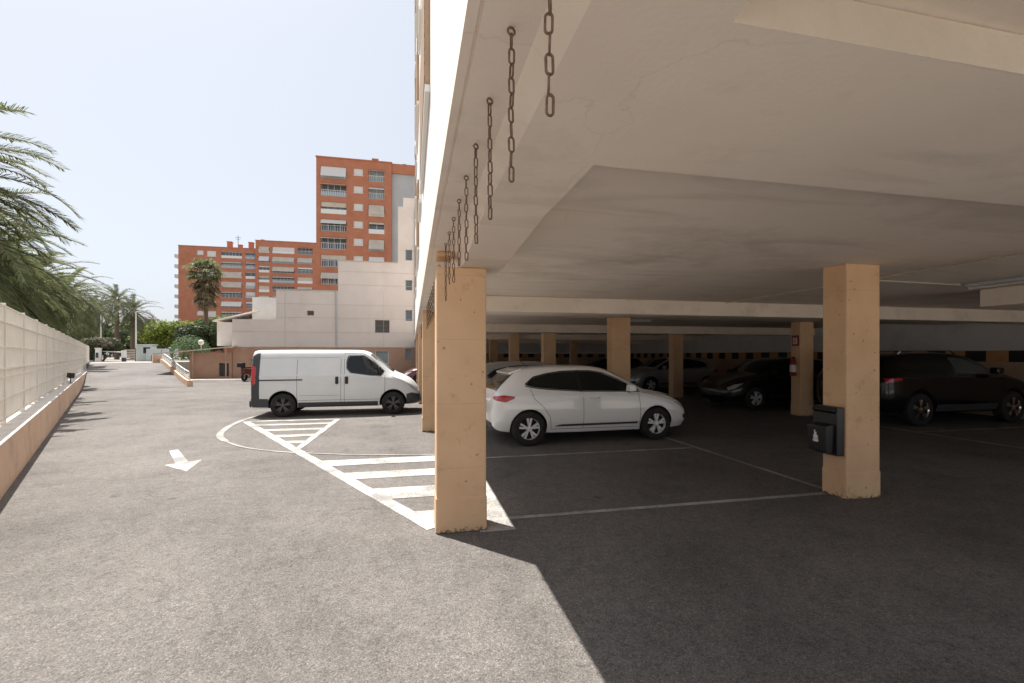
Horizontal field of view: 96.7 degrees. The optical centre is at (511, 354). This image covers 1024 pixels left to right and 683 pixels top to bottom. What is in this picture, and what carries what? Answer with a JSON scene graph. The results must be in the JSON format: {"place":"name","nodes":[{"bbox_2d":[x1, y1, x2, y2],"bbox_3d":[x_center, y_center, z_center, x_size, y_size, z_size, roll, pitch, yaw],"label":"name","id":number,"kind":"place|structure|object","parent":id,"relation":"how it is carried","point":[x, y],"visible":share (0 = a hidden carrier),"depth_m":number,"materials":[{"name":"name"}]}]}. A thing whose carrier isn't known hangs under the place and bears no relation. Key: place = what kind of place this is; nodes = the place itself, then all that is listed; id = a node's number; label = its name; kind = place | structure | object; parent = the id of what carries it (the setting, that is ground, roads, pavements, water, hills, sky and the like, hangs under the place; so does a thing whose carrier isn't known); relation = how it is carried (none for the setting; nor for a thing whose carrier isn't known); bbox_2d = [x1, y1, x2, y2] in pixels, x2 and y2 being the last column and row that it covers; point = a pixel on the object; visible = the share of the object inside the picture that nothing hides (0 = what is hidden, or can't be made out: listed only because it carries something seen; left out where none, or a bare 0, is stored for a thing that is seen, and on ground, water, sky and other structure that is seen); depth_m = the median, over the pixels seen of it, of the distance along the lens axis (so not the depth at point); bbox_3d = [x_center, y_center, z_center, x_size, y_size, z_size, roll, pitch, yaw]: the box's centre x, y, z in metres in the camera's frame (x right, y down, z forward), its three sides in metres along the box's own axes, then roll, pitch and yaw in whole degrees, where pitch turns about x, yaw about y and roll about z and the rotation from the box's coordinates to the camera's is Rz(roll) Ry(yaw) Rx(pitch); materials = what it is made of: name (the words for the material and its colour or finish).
{"place":"outdoors","nodes":[
{"label":"outdoors","id":0,"kind":"place"},
{"bbox_2d":[80,363,186,390],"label":"ramp road","id":1,"kind":"structure","parent":0,"point":[104,376],"depth_m":25.88,"materials":[{"name":"concrete"}]},
{"bbox_2d":[86,355,188,373],"bbox_3d":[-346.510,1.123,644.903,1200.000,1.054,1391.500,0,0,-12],"label":"street terrace","id":2,"kind":"structure","parent":0,"point":[184,364],"depth_m":39.78,"materials":[{"name":"grey concrete"}]},
{"bbox_2d":[73,294,112,335],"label":"date palm","id":3,"kind":"object","parent":2,"relation":"on","point":[97,322],"visible":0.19,"depth_m":65.95,"materials":[{"name":"green plant"}]},
{"bbox_2d":[94,348,102,361],"bbox_3d":[-36.352,-0.014,40.000,0.400,1.220,0.400,0,0,-12],"label":"gate post","id":4,"kind":"object","parent":2,"relation":"on","point":[98,354],"visible":1,"depth_m":39.87,"materials":[{"name":"white concrete"}]},
{"bbox_2d":[80,337,123,361],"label":"bush","id":5,"kind":"object","parent":2,"relation":"on","point":[106,343],"visible":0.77,"depth_m":40.57,"materials":[{"name":"green plant"}]},
{"bbox_2d":[94,321,113,338],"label":"broadleaf tree","id":6,"kind":"object","parent":2,"relation":"on","point":[107,328],"visible":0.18,"depth_m":110.96,"materials":[{"name":"green plant"}]},
{"bbox_2d":[92,295,119,338],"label":"date palm","id":7,"kind":"object","parent":2,"relation":"on","point":[98,315],"visible":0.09,"depth_m":74.80,"materials":[{"name":"green plant"}]},
{"bbox_2d":[103,351,126,361],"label":"road barrier","id":8,"kind":"object","parent":2,"relation":"on","point":[123,356],"visible":0.97,"depth_m":40.86,"materials":[{"name":"white metal"}]},
{"bbox_2d":[93,283,142,358],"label":"date palm","id":9,"kind":"object","parent":2,"relation":"on","point":[116,294],"visible":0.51,"depth_m":61.77,"materials":[{"name":"green plant"}]},
{"bbox_2d":[107,329,129,356],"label":"broadleaf tree","id":10,"kind":"object","parent":2,"relation":"on","point":[123,336],"visible":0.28,"depth_m":102.88,"materials":[{"name":"green plant"}]},
{"bbox_2d":[124,348,135,360],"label":"wooden fence","id":11,"kind":"object","parent":2,"relation":"on","point":[131,355],"visible":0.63,"depth_m":43.03,"materials":[{"name":"beige wood"}]},
{"bbox_2d":[103,293,160,358],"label":"date palm","id":12,"kind":"object","parent":2,"relation":"on","point":[132,306],"visible":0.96,"depth_m":57.74,"materials":[{"name":"green plant"}]},
{"bbox_2d":[135,310,150,360],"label":"street lamp","id":13,"kind":"object","parent":2,"relation":"on","point":[136,330],"visible":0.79,"depth_m":44.99,"materials":[{"name":"white metal"}]},
{"bbox_2d":[125,336,161,349],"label":"broadleaf tree","id":14,"kind":"object","parent":2,"relation":"on","point":[128,340],"visible":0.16,"depth_m":77.98,"materials":[{"name":"green plant"}]},
{"bbox_2d":[135,344,156,360],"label":"guard booth","id":15,"kind":"object","parent":2,"relation":"on","point":[141,352],"visible":0.7,"depth_m":43.94,"materials":[{"name":"grey"}]},
{"bbox_2d":[137,319,192,349],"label":"broadleaf tree","id":16,"kind":"object","parent":2,"relation":"on","point":[161,336],"visible":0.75,"depth_m":65.12,"materials":[{"name":"green plant"}]},
{"bbox_2d":[169,335,212,359],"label":"dome bush","id":17,"kind":"object","parent":2,"relation":"on","point":[188,346],"visible":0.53,"depth_m":49.29,"materials":[{"name":"green plant"}]},
{"bbox_2d":[171,323,225,352],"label":"broadleaf tree","id":18,"kind":"object","parent":2,"relation":"on","point":[208,335],"visible":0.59,"depth_m":56.71,"materials":[{"name":"green plant"}]},
{"bbox_2d":[182,257,226,352],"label":"fan palm","id":19,"kind":"object","parent":2,"relation":"on","point":[205,288],"visible":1,"depth_m":61.31,"materials":[{"name":"green plant"}]},
{"bbox_2d":[194,316,227,352],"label":"broadleaf tree","id":20,"kind":"object","parent":2,"relation":"on","point":[200,321],"visible":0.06,"depth_m":68.27,"materials":[{"name":"green plant"}]},
{"bbox_2d":[146,349,168,360],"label":"sliding gate","id":21,"kind":"structure","parent":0,"point":[149,352],"depth_m":43.85,"materials":[{"name":"grey metal"}]},
{"bbox_2d":[0,0,414,354],"label":"sky","id":22,"kind":"structure","parent":0,"point":[173,123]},
{"bbox_2d":[175,237,254,356],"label":"brick apartment block","id":23,"kind":"structure","parent":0,"point":[237,265],"depth_m":132.13,"materials":[{"name":"orange"}]},
{"bbox_2d":[221,251,241,258],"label":"balcony window","id":24,"kind":"structure","parent":23,"relation":"in","point":[224,254],"depth_m":132.93,"materials":[{"name":"white metal"}]},
{"bbox_2d":[221,261,241,268],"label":"balcony window","id":25,"kind":"structure","parent":23,"relation":"in","point":[224,264],"depth_m":132.72,"materials":[{"name":"white metal"}]},
{"bbox_2d":[221,271,241,277],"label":"balcony window","id":26,"kind":"structure","parent":23,"relation":"in","point":[229,274],"depth_m":132.42,"materials":[{"name":"beige fabric"}]},
{"bbox_2d":[221,281,241,287],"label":"balcony window","id":27,"kind":"structure","parent":23,"relation":"in","point":[225,284],"depth_m":132.38,"materials":[{"name":"beige fabric"}]},
{"bbox_2d":[221,291,241,297],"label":"balcony window","id":28,"kind":"structure","parent":23,"relation":"in","point":[225,294],"depth_m":132.87,"materials":[{"name":"grey glass"}]},
{"bbox_2d":[221,301,241,307],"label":"balcony window","id":29,"kind":"structure","parent":23,"relation":"in","point":[225,304],"depth_m":132.42,"materials":[{"name":"white"}]},
{"bbox_2d":[221,311,241,317],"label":"balcony window","id":30,"kind":"structure","parent":23,"relation":"in","point":[228,313],"depth_m":132.55,"materials":[{"name":"white metal"}]},
{"bbox_2d":[255,239,315,297],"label":"brick apartment block","id":31,"kind":"structure","parent":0,"point":[285,265],"depth_m":135.02,"materials":[{"name":"orange brick"}]},
{"bbox_2d":[258,246,268,252],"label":"balcony window","id":32,"kind":"structure","parent":31,"relation":"in","point":[262,249],"depth_m":133.73,"materials":[{"name":"white metal"}]},
{"bbox_2d":[258,256,268,262],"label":"balcony window","id":33,"kind":"structure","parent":31,"relation":"in","point":[265,259],"depth_m":133.75,"materials":[{"name":"white"}]},
{"bbox_2d":[272,247,293,253],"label":"balcony window","id":34,"kind":"structure","parent":31,"relation":"in","point":[284,250],"depth_m":135.09,"materials":[{"name":"white"}]},
{"bbox_2d":[272,257,293,263],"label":"balcony window","id":35,"kind":"structure","parent":31,"relation":"in","point":[290,260],"depth_m":134.83,"materials":[{"name":"white metal"}]},
{"bbox_2d":[272,266,293,272],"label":"balcony window","id":36,"kind":"structure","parent":31,"relation":"in","point":[275,269],"depth_m":134.86,"materials":[{"name":"beige fabric"}]},
{"bbox_2d":[272,276,293,282],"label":"balcony window","id":37,"kind":"structure","parent":31,"relation":"in","point":[276,279],"depth_m":135.03,"materials":[{"name":"white metal"}]},
{"bbox_2d":[297,258,312,263],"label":"balcony window","id":38,"kind":"structure","parent":31,"relation":"in","point":[300,260],"depth_m":136.12,"materials":[{"name":"beige fabric"}]},
{"bbox_2d":[298,248,312,254],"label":"balcony window","id":39,"kind":"structure","parent":31,"relation":"in","point":[308,251],"depth_m":136.69,"materials":[{"name":"white metal"}]},
{"bbox_2d":[298,267,312,273],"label":"balcony window","id":40,"kind":"structure","parent":31,"relation":"in","point":[300,270],"depth_m":136.69,"materials":[{"name":"white"}]},
{"bbox_2d":[298,277,312,283],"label":"balcony window","id":41,"kind":"structure","parent":31,"relation":"in","point":[305,280],"depth_m":136.39,"materials":[{"name":"white fabric"}]},
{"bbox_2d":[315,155,414,290],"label":"brick tower","id":42,"kind":"structure","parent":0,"point":[359,202],"depth_m":74.35,"materials":[{"name":"orange"}]},
{"bbox_2d":[320,272,337,284],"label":"balcony window","id":43,"kind":"structure","parent":42,"relation":"in","point":[326,277],"depth_m":73.38,"materials":[{"name":"white metal"}]},
{"bbox_2d":[320,166,345,179],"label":"balcony window","id":44,"kind":"structure","parent":42,"relation":"in","point":[326,171],"depth_m":73.34,"materials":[{"name":"white"}]},
{"bbox_2d":[320,219,345,231],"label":"balcony window","id":45,"kind":"structure","parent":42,"relation":"in","point":[327,225],"depth_m":73.79,"materials":[{"name":"white"}]},
{"bbox_2d":[320,237,345,249],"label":"balcony window","id":46,"kind":"structure","parent":42,"relation":"in","point":[327,242],"depth_m":73.95,"materials":[{"name":"white metal"}]},
{"bbox_2d":[321,183,345,196],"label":"balcony window","id":47,"kind":"structure","parent":42,"relation":"in","point":[327,190],"depth_m":73.81,"materials":[{"name":"white metal"}]},
{"bbox_2d":[321,201,345,214],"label":"balcony window","id":48,"kind":"structure","parent":42,"relation":"in","point":[327,207],"depth_m":73.70,"materials":[{"name":"white metal"}]},
{"bbox_2d":[321,255,345,266],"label":"balcony window","id":49,"kind":"structure","parent":42,"relation":"in","point":[327,260],"depth_m":73.75,"materials":[{"name":"white metal"}]},
{"bbox_2d":[368,187,383,199],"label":"balcony window","id":50,"kind":"structure","parent":42,"relation":"in","point":[374,193],"depth_m":75.43,"materials":[{"name":"white"}]},
{"bbox_2d":[368,205,383,216],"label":"balcony window","id":51,"kind":"structure","parent":42,"relation":"in","point":[374,210],"depth_m":74.79,"materials":[{"name":"beige fabric"}]},
{"bbox_2d":[368,239,383,251],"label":"balcony window","id":52,"kind":"structure","parent":42,"relation":"in","point":[374,245],"depth_m":74.79,"materials":[{"name":"beige fabric"}]},
{"bbox_2d":[369,170,383,182],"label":"balcony window","id":53,"kind":"structure","parent":42,"relation":"in","point":[373,176],"depth_m":75.47,"materials":[{"name":"white glass"}]},
{"bbox_2d":[369,222,383,233],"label":"balcony window","id":54,"kind":"structure","parent":42,"relation":"in","point":[374,227],"depth_m":75.19,"materials":[{"name":"white metal"}]},
{"bbox_2d":[369,257,383,261],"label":"balcony window","id":55,"kind":"structure","parent":42,"relation":"in","point":[379,259],"depth_m":74.92,"materials":[{"name":"white"}]},
{"bbox_2d":[0,375,1023,682],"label":"parking asphalt","id":56,"kind":"structure","parent":0,"point":[126,555],"depth_m":3.60,"materials":[{"name":"grey asphalt"}]},
{"bbox_2d":[0,369,86,499],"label":"wall","id":57,"kind":"structure","parent":56,"relation":"on","point":[23,435],"depth_m":7.12,"materials":[{"name":"beige paint"}]},
{"bbox_2d":[0,303,89,424],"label":"fence","id":58,"kind":"object","parent":57,"relation":"on","point":[38,359],"visible":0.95,"depth_m":8.47,"materials":[{"name":"concrete"}]},
{"bbox_2d":[152,354,192,386],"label":"ramp wall","id":59,"kind":"structure","parent":56,"relation":"on","point":[180,376],"depth_m":27.71,"materials":[{"name":"beige concrete"}]},
{"bbox_2d":[166,450,200,470],"bbox_3d":[-5.025,1.595,6.975,0.445,0.002,1.852,0,0,-34],"label":"arrow marking","id":60,"kind":"object","parent":56,"relation":"on","point":[181,461],"visible":1,"depth_m":6.76,"materials":[{"name":"paint"}]},
{"bbox_2d":[152,310,259,378],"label":"annex building","id":61,"kind":"structure","parent":56,"relation":"on","point":[210,365],"depth_m":28.82,"materials":[{"name":"brown paint"}]},
{"bbox_2d":[220,363,228,375],"bbox_3d":[-18.331,0.935,29.063,0.530,0.830,0.040,0,0,-12],"label":"door","id":62,"kind":"structure","parent":61,"relation":"in","point":[222,365],"depth_m":29.02,"materials":[{"name":"grey metal"}]},
{"bbox_2d":[191,378,250,381],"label":"kerb","id":63,"kind":"structure","parent":56,"relation":"on","point":[217,380],"depth_m":27.51,"materials":[{"name":"white concrete"}]},
{"bbox_2d":[237,363,251,380],"bbox_3d":[-16.181,1.030,28.095,0.687,1.140,1.980,0,0,3],"label":"motor scooter","id":64,"kind":"object","parent":56,"relation":"on","point":[246,373],"visible":0.56,"depth_m":27.42,"materials":[{"name":"metal"}]},
{"bbox_2d":[232,198,415,377],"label":"panel clad building","id":65,"kind":"structure","parent":56,"relation":"on","point":[368,306],"depth_m":30.60,"materials":[{"name":"beige"}]},
{"bbox_2d":[375,351,388,363],"bbox_3d":[-8.895,0.150,31.154,0.894,0.894,0.075,0,0,-12],"label":"window","id":66,"kind":"structure","parent":65,"relation":"in","point":[383,355],"depth_m":31.20,"materials":[{"name":"grey glass"}]},
{"bbox_2d":[216,412,434,454],"bbox_3d":[-4.877,1.592,10.533,3.239,0.001,9.446,0,0,-31],"label":"curved marking","id":67,"kind":"object","parent":56,"relation":"on","point":[220,436],"visible":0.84,"depth_m":8.01,"materials":[{"name":"paint"}]},
{"bbox_2d":[249,350,420,416],"bbox_3d":[-4.750,0.729,12.758,4.305,1.742,1.906,0,0,-13],"label":"panel van","id":68,"kind":"object","parent":56,"relation":"on","point":[285,383],"visible":1,"depth_m":11.92,"materials":[{"name":"paint"}]},
{"bbox_2d":[243,419,515,531],"bbox_3d":[-2.227,1.595,8.358,3.214,0.003,9.332,0,0,-40],"label":"hatched marking","id":69,"kind":"object","parent":56,"relation":"on","point":[498,518],"visible":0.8,"depth_m":5.88,"materials":[{"name":"paint"}]},
{"bbox_2d":[403,367,416,383],"bbox_3d":[-3.439,0.799,23.407,4.294,1.601,2.116,0,0,-12],"label":"hatchback car","id":70,"kind":"object","parent":56,"relation":"on","point":[411,373],"visible":0.08,"depth_m":22.19,"materials":[{"name":"red paint"}]},
{"bbox_2d":[486,358,553,382],"bbox_3d":[0.620,0.838,11.759,4.090,1.525,2.015,0,0,-13],"label":"hatchback car","id":71,"kind":"object","parent":56,"relation":"on","point":[492,367],"visible":0.08,"depth_m":10.99,"materials":[{"name":"silver metal"}]},
{"bbox_2d":[486,361,684,445],"bbox_3d":[1.380,0.859,9.132,3.976,1.482,1.959,0,0,-15],"label":"hatchback car","id":72,"kind":"object","parent":56,"relation":"on","point":[529,405],"visible":0.99,"depth_m":8.27,"materials":[{"name":"white paint"}]},
{"bbox_2d":[585,357,642,369],"bbox_3d":[5.360,0.822,25.546,4.172,1.555,2.055,0,0,-12],"label":"hatchback car","id":73,"kind":"object","parent":56,"relation":"on","point":[602,362],"visible":0.31,"depth_m":25.03,"materials":[{"name":"black paint"}]},
{"bbox_2d":[630,356,717,390],"bbox_3d":[6.935,0.799,20.466,4.294,1.601,2.116,0,0,-12],"label":"hatchback car","id":74,"kind":"object","parent":56,"relation":"on","point":[652,374],"visible":0.66,"depth_m":19.68,"materials":[{"name":"silver metal"}]},
{"bbox_2d":[414,0,1023,533],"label":"apartment building","id":75,"kind":"structure","parent":56,"relation":"on","point":[686,170],"depth_m":2.93,"materials":[{"name":"beige concrete"}]},
{"bbox_2d":[415,63,415,140],"bbox_3d":[-3.254,-8.594,15.616,0.158,1.407,2.360,0,0,-12],"label":"window","id":76,"kind":"structure","parent":75,"relation":"in","point":[415,63],"depth_m":14.51,"materials":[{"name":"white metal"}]},
{"bbox_2d":[415,154,416,218],"bbox_3d":[-3.254,-5.694,15.616,0.158,1.407,2.360,0,0,-12],"label":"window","id":77,"kind":"structure","parent":75,"relation":"in","point":[415,154],"depth_m":14.49,"materials":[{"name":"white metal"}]},
{"bbox_2d":[416,179,418,270],"bbox_3d":[-2.062,-2.793,10.195,0.158,1.407,2.360,0,0,-12],"label":"window","id":78,"kind":"structure","parent":75,"relation":"in","point":[417,196],"depth_m":9.06,"materials":[{"name":"white metal"}]},
{"bbox_2d":[416,34,418,154],"bbox_3d":[-2.062,-5.694,10.195,0.158,1.407,2.360,0,0,-12],"label":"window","id":79,"kind":"structure","parent":75,"relation":"in","point":[417,62],"depth_m":9.54,"materials":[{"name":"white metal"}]},
{"bbox_2d":[416,0,418,37],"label":"window","id":80,"kind":"structure","parent":75,"relation":"in","point":[416,0],"depth_m":10.64,"materials":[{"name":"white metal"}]},
{"bbox_2d":[418,5,420,54],"bbox_3d":[-1.439,-5.793,7.363,0.155,1.207,1.060,0,0,-12],"label":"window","id":81,"kind":"structure","parent":75,"relation":"in","point":[419,15],"depth_m":7.26,"materials":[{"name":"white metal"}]},
{"bbox_2d":[420,0,429,193],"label":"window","id":82,"kind":"structure","parent":75,"relation":"in","point":[425,21],"depth_m":3.91,"materials":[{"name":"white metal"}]},
{"bbox_2d":[444,243,446,300],"bbox_3d":[-0.550,-0.694,3.785,0.021,0.495,0.020,0,0,7],"label":"chain","id":83,"kind":"object","parent":75,"relation":"hanging from","point":[446,272],"visible":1,"depth_m":3.79,"materials":[{"name":"metal"}]},
{"bbox_2d":[448,231,450,284],"bbox_3d":[-0.472,-0.736,3.429,0.020,0.412,0.021,0,0,33],"label":"chain","id":84,"kind":"object","parent":75,"relation":"hanging from","point":[449,258],"visible":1,"depth_m":3.42,"materials":[{"name":"metal"}]},
{"bbox_2d":[452,217,455,282],"bbox_3d":[-0.394,-0.715,3.072,0.022,0.453,0.020,0,0,29],"label":"chain","id":85,"kind":"object","parent":75,"relation":"hanging from","point":[453,250],"visible":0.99,"depth_m":3.07,"materials":[{"name":"metal"}]},
{"bbox_2d":[457,199,460,265],"bbox_3d":[-0.315,-0.736,2.716,0.021,0.412,0.020,0,0,16],"label":"chain","id":86,"kind":"object","parent":75,"relation":"hanging from","point":[459,231],"visible":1,"depth_m":2.71,"materials":[{"name":"metal"}]},
{"bbox_2d":[464,175,468,260],"bbox_3d":[-0.237,-0.715,2.359,0.021,0.453,0.020,0,0,23],"label":"chain","id":87,"kind":"object","parent":75,"relation":"hanging from","point":[466,180],"visible":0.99,"depth_m":2.36,"materials":[{"name":"metal"}]},
{"bbox_2d":[473,143,478,243],"bbox_3d":[-0.159,-0.715,2.003,0.020,0.453,0.021,0,0,10],"label":"chain","id":88,"kind":"object","parent":75,"relation":"hanging from","point":[476,185],"visible":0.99,"depth_m":2.00,"materials":[{"name":"metal"}]},
{"bbox_2d":[486,97,492,219],"bbox_3d":[-0.080,-0.715,1.646,0.020,0.453,0.023,0,0,18],"label":"chain","id":89,"kind":"object","parent":75,"relation":"hanging from","point":[490,161],"visible":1,"depth_m":1.64,"materials":[{"name":"metal"}]},
{"bbox_2d":[507,26,515,182],"bbox_3d":[-0.002,-0.715,1.290,0.020,0.453,0.022,0,0,23],"label":"chain","id":90,"kind":"object","parent":75,"relation":"hanging from","point":[511,35],"visible":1,"depth_m":1.29,"materials":[{"name":"metal"}]},
{"bbox_2d":[544,0,554,116],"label":"chain","id":91,"kind":"object","parent":75,"relation":"hanging from","point":[549,53],"visible":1,"depth_m":0.93,"materials":[{"name":"metal"}]},
{"bbox_2d":[790,357,795,375],"bbox_3d":[7.441,0.300,12.038,0.175,0.500,0.153,0,0,-12],"label":"fire extinguisher","id":92,"kind":"object","parent":75,"relation":"attached to","point":[792,367],"visible":1,"depth_m":11.98,"materials":[{"name":"red metal"}]},
{"bbox_2d":[792,335,798,345],"bbox_3d":[7.505,-0.380,12.052,0.014,0.280,0.220,0,0,-12],"label":"fire sign","id":93,"kind":"object","parent":75,"relation":"attached to","point":[795,340],"visible":1,"depth_m":12.04,"materials":[{"name":"red plastic"}]},
{"bbox_2d":[807,404,843,455],"bbox_3d":[3.538,0.850,5.170,0.227,0.540,0.320,0,0,-12],"label":"wall box","id":94,"kind":"object","parent":75,"relation":"attached to","point":[825,429],"visible":1,"depth_m":5.06,"materials":[{"name":"black plastic"}]},
{"bbox_2d":[726,252,1023,302],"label":"conduit","id":95,"kind":"object","parent":75,"relation":"attached to","point":[969,262],"visible":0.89,"depth_m":5.67,"materials":[{"name":"paint"}]},
{"bbox_2d":[965,276,1023,289],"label":"ceiling light","id":96,"kind":"object","parent":75,"relation":"attached to","point":[999,282],"visible":1,"depth_m":6.12,"materials":[{"name":"white"}]},
{"bbox_2d":[486,395,1023,518],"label":"bay marking","id":97,"kind":"object","parent":56,"relation":"on","point":[645,507],"visible":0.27,"depth_m":5.21,"materials":[{"name":"paint"}]},
{"bbox_2d":[698,357,822,409],"bbox_3d":[8.195,0.799,14.497,4.294,1.601,2.116,0,0,-12],"label":"hatchback car","id":98,"kind":"object","parent":56,"relation":"on","point":[757,383],"visible":0.68,"depth_m":13.57,"materials":[{"name":"black paint"}]},
{"bbox_2d":[816,350,1023,425],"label":"estate car","id":99,"kind":"object","parent":56,"relation":"on","point":[918,388],"visible":0.77,"depth_m":10.42,"materials":[{"name":"black paint"}]},
{"label":"ground","id":100,"kind":"structure","parent":0,"visible":0},
{"bbox_2d":[0,101,83,316],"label":"date palm","id":101,"kind":"object","parent":100,"relation":"on","point":[12,254],"visible":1,"depth_m":12.68,"materials":[{"name":"green plant"}]},
{"bbox_2d":[0,186,86,324],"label":"date palm","id":102,"kind":"object","parent":100,"relation":"on","point":[17,301],"visible":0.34,"depth_m":16.28,"materials":[{"name":"green plant"}]},
{"bbox_2d":[4,225,87,330],"bbox_3d":[-23.805,-2.398,19.922,7.532,8.057,7.706,0,0,0],"label":"date palm","id":103,"kind":"object","parent":100,"relation":"on","point":[53,306],"visible":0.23,"depth_m":21.63,"materials":[{"name":"green plant"}]},
{"bbox_2d":[14,245,104,339],"bbox_3d":[-30.174,-2.685,27.906,8.161,8.630,8.053,0,0,8],"label":"date palm","id":104,"kind":"object","parent":100,"relation":"on","point":[77,318],"visible":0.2,"depth_m":28.75,"materials":[{"name":"green plant"}]},
{"bbox_2d":[43,267,118,340],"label":"date palm","id":105,"kind":"object","parent":100,"relation":"on","point":[87,333],"visible":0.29,"depth_m":44.51,"materials":[{"name":"green plant"}]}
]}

